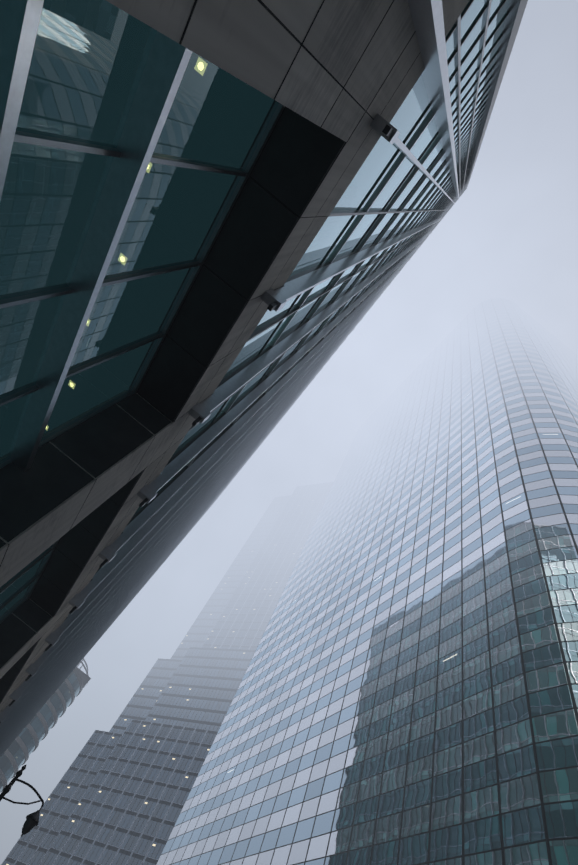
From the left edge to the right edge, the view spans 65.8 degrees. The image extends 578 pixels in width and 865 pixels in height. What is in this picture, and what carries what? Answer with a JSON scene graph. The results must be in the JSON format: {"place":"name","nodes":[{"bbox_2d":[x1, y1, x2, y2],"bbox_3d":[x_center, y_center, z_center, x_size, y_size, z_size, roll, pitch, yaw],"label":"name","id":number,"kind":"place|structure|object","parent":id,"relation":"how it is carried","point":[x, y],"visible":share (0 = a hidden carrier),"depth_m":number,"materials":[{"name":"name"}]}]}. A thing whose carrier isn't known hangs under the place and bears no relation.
{"place":"outdoors","nodes":[
{"label":"outdoors","id":0,"kind":"place"},
{"bbox_2d":[0,658,90,791],"bbox_3d":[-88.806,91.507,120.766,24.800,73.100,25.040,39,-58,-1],"label":"round building","id":1,"kind":"structure","parent":0,"point":[22,747],"depth_m":130.63,"materials":[{"name":"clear glass"}]},
{"bbox_2d":[39,719,217,864],"bbox_3d":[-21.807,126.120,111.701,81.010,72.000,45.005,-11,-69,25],"label":"tower","id":2,"kind":"structure","parent":0,"point":[128,807],"depth_m":126.30,"materials":[{"name":"grey glass"}]},
{"bbox_2d":[145,647,255,730],"bbox_3d":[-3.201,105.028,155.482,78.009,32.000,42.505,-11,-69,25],"label":"tower","id":3,"kind":"structure","parent":0,"point":[200,689],"depth_m":157.66,"materials":[{"name":"grey glass"}]},
{"bbox_2d":[0,0,527,756],"bbox_3d":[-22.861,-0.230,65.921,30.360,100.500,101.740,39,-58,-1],"label":"office block","id":4,"kind":"structure","parent":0,"point":[220,220],"depth_m":6.41,"materials":[{"name":"black"}]},
{"bbox_2d":[201,482,333,649],"bbox_3d":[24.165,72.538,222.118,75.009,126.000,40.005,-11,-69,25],"label":"tower","id":5,"kind":"structure","parent":0,"point":[242,622],"depth_m":209.35,"materials":[{"name":"grey glass"}]},
{"bbox_2d":[0,0,577,864],"label":"sky","id":6,"kind":"structure","parent":0,"point":[512,234],"materials":[{"name":"grey"}]},
{"bbox_2d":[156,298,577,864],"bbox_3d":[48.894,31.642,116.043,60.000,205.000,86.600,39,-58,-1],"label":"tower","id":7,"kind":"structure","parent":0,"point":[406,693],"depth_m":59.88,"materials":[{"name":"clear glass"}]},
{"label":"ground","id":8,"kind":"structure","parent":0,"visible":0},
{"bbox_2d":[0,765,43,836],"bbox_3d":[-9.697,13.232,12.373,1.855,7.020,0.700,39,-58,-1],"label":"street lamp","id":9,"kind":"object","parent":8,"relation":"on","point":[31,822],"visible":1,"depth_m":14.58,"materials":[{"name":"black metal"}]},
{"bbox_2d":[1,730,121,864],"bbox_3d":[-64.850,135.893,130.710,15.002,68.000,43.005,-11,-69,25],"label":"tower wing","id":10,"kind":"structure","parent":8,"relation":"on","point":[32,846],"depth_m":135.34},
{"bbox_2d":[109,658,181,733],"bbox_3d":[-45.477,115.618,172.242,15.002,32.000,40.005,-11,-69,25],"label":"tower wing","id":11,"kind":"structure","parent":10,"relation":"on","point":[146,696],"depth_m":166.85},
{"bbox_2d":[171,495,290,659],"bbox_3d":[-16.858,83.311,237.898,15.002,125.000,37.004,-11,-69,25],"label":"tower wing","id":12,"kind":"structure","parent":11,"relation":"on","point":[199,631],"depth_m":218.88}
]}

